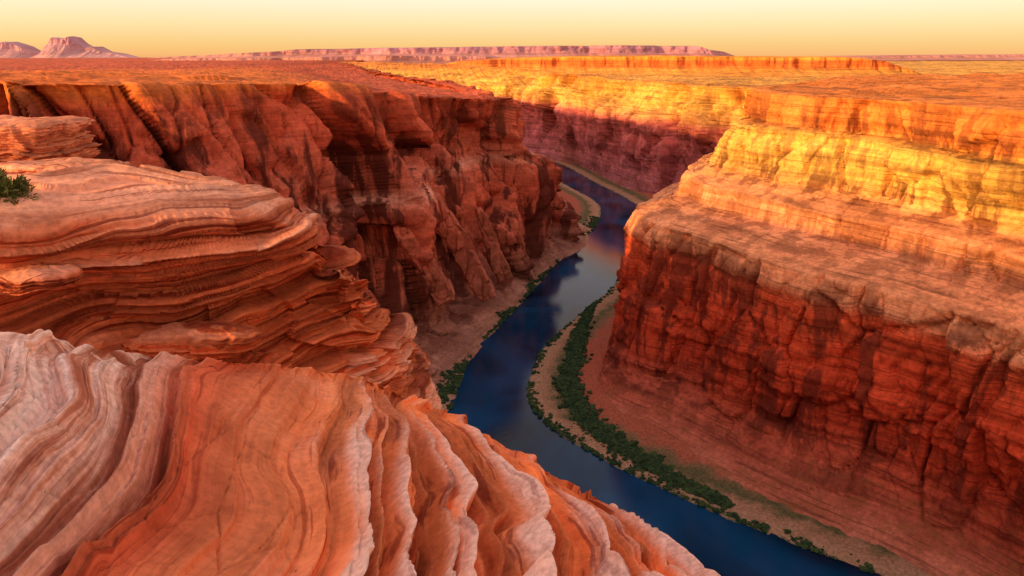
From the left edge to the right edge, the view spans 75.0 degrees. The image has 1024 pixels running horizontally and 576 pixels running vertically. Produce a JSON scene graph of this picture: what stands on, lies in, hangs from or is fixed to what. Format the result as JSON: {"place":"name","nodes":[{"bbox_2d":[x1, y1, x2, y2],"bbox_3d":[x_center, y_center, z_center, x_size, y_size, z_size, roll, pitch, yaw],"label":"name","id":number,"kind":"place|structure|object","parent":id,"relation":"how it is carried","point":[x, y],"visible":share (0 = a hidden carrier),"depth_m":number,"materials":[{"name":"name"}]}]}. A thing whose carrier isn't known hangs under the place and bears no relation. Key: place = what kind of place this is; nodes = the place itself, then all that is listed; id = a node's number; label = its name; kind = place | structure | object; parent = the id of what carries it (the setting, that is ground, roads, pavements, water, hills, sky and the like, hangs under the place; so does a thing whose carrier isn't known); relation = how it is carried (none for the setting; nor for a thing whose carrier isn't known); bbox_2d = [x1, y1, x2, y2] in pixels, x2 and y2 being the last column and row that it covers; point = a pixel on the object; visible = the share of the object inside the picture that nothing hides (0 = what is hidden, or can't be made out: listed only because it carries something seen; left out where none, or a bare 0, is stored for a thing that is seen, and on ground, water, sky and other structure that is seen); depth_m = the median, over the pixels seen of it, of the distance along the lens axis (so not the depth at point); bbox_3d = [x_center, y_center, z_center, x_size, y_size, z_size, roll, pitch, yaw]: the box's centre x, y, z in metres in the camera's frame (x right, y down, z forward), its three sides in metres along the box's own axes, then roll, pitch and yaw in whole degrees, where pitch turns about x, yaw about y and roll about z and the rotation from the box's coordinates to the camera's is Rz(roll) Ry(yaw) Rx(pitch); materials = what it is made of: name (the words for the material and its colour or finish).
{"place":"outdoors","nodes":[
{"label":"outdoors","id":0,"kind":"place"},
{"bbox_2d":[0,36,142,57],"bbox_3d":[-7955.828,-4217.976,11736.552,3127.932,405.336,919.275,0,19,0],"label":"mountain","id":1,"kind":"structure","parent":0,"point":[70,47],"depth_m":11747.75,"materials":[{"name":"pink stone"}]},
{"bbox_2d":[0,57,588,391],"bbox_3d":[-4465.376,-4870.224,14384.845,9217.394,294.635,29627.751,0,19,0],"label":"canyon wall","id":2,"kind":"structure","parent":0,"point":[361,160],"depth_m":667.94,"materials":[{"name":"red stone"}]},
{"bbox_2d":[393,225,454,305],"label":"rock buttress","id":3,"kind":"object","parent":2,"relation":"attached to","point":[442,291],"visible":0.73,"depth_m":696.09,"materials":[{"name":"brown stone"}]},
{"bbox_2d":[433,191,495,300],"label":"rock buttress","id":4,"kind":"object","parent":2,"relation":"attached to","point":[451,231],"visible":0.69,"depth_m":738.49,"materials":[{"name":"red stone"}]},
{"bbox_2d":[475,206,512,284],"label":"rock buttress","id":5,"kind":"object","parent":2,"relation":"attached to","point":[500,268],"visible":1,"depth_m":821.20,"materials":[{"name":"red stone"}]},
{"bbox_2d":[163,55,499,63],"bbox_3d":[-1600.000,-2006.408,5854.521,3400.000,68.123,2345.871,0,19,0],"label":"mesa","id":6,"kind":"structure","parent":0,"point":[440,59],"depth_m":5099.05,"materials":[{"name":"stone"}]},
{"bbox_2d":[155,45,733,57],"bbox_3d":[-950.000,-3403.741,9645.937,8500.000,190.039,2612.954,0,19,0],"label":"mesa","id":7,"kind":"structure","parent":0,"point":[542,51],"depth_m":9097.81,"materials":[{"name":"stone"}]},
{"bbox_2d":[0,0,1023,57],"label":"sky","id":8,"kind":"structure","parent":0,"point":[139,28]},
{"bbox_2d":[447,162,880,575],"bbox_3d":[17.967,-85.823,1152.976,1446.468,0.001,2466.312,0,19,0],"label":"river","id":9,"kind":"structure","parent":0,"point":[490,399],"depth_m":576.13,"materials":[{"name":"liquid"}]},
{"bbox_2d":[339,60,1023,193],"bbox_3d":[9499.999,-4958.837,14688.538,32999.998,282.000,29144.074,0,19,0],"label":"canyon wall","id":10,"kind":"structure","parent":0,"point":[654,134],"depth_m":1703.41,"materials":[{"name":"orange stone"}]},
{"bbox_2d":[446,55,921,76],"bbox_3d":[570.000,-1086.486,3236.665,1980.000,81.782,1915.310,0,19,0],"label":"mesa","id":11,"kind":"structure","parent":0,"point":[783,66],"depth_m":2611.91,"materials":[{"name":"orange stone"}]},
{"bbox_2d":[441,161,931,575],"bbox_3d":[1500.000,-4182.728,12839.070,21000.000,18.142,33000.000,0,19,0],"label":"ground","id":12,"kind":"structure","parent":0,"point":[836,542],"depth_m":537.32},
{"bbox_2d":[436,215,874,573],"bbox_3d":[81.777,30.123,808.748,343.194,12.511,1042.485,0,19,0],"label":"riverside shrubs","id":13,"kind":"object","parent":12,"relation":"on","point":[572,388],"visible":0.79,"depth_m":574.20,"materials":[{"name":"green plant"}]},
{"bbox_3d":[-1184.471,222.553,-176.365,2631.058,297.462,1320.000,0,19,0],"label":"canyon wall","id":14,"kind":"object","parent":12,"relation":"on","visible":0},
{"bbox_2d":[0,163,441,409],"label":"sandstone ledges","id":15,"kind":"object","parent":14,"relation":"on","point":[145,248],"visible":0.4,"depth_m":34.62,"materials":[{"name":"orange stone"}]},
{"bbox_2d":[0,167,38,204],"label":"desert shrub","id":16,"kind":"object","parent":15,"relation":"on","point":[9,187],"visible":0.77,"depth_m":30.31,"materials":[{"name":"green plant"}]},
{"bbox_2d":[0,263,83,295],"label":"sandstone slab","id":17,"kind":"structure","parent":15,"relation":"on","point":[27,279],"depth_m":29.11,"materials":[{"name":"orange stone"}]},
{"bbox_2d":[0,115,100,162],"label":"sandstone boulder","id":18,"kind":"object","parent":15,"relation":"on","point":[22,138],"visible":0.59,"depth_m":44.12,"materials":[{"name":"orange stone"}]},
{"bbox_2d":[0,157,135,173],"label":"sandstone slab","id":19,"kind":"structure","parent":15,"relation":"on","point":[23,167],"depth_m":36.84,"materials":[{"name":"orange stone"}]},
{"bbox_2d":[122,321,264,360],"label":"sandstone slab","id":20,"kind":"structure","parent":15,"relation":"on","point":[199,341],"depth_m":33.18,"materials":[{"name":"orange stone"}]},
{"bbox_2d":[0,329,720,575],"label":"sandstone outcrop","id":21,"kind":"object","parent":14,"relation":"on","point":[124,463],"visible":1,"depth_m":16.09,"materials":[{"name":"orange stone"}]},
{"bbox_2d":[599,72,1023,575],"bbox_3d":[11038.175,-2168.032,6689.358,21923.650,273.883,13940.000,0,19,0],"label":"canyon wall","id":22,"kind":"structure","parent":0,"point":[818,306],"depth_m":470.16,"materials":[{"name":"orange stone"}]},
{"bbox_2d":[836,54,1023,60],"bbox_3d":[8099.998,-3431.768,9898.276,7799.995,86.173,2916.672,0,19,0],"label":"mesa","id":23,"kind":"structure","parent":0,"point":[972,57],"depth_m":9392.14,"materials":[{"name":"stone"}]}
]}

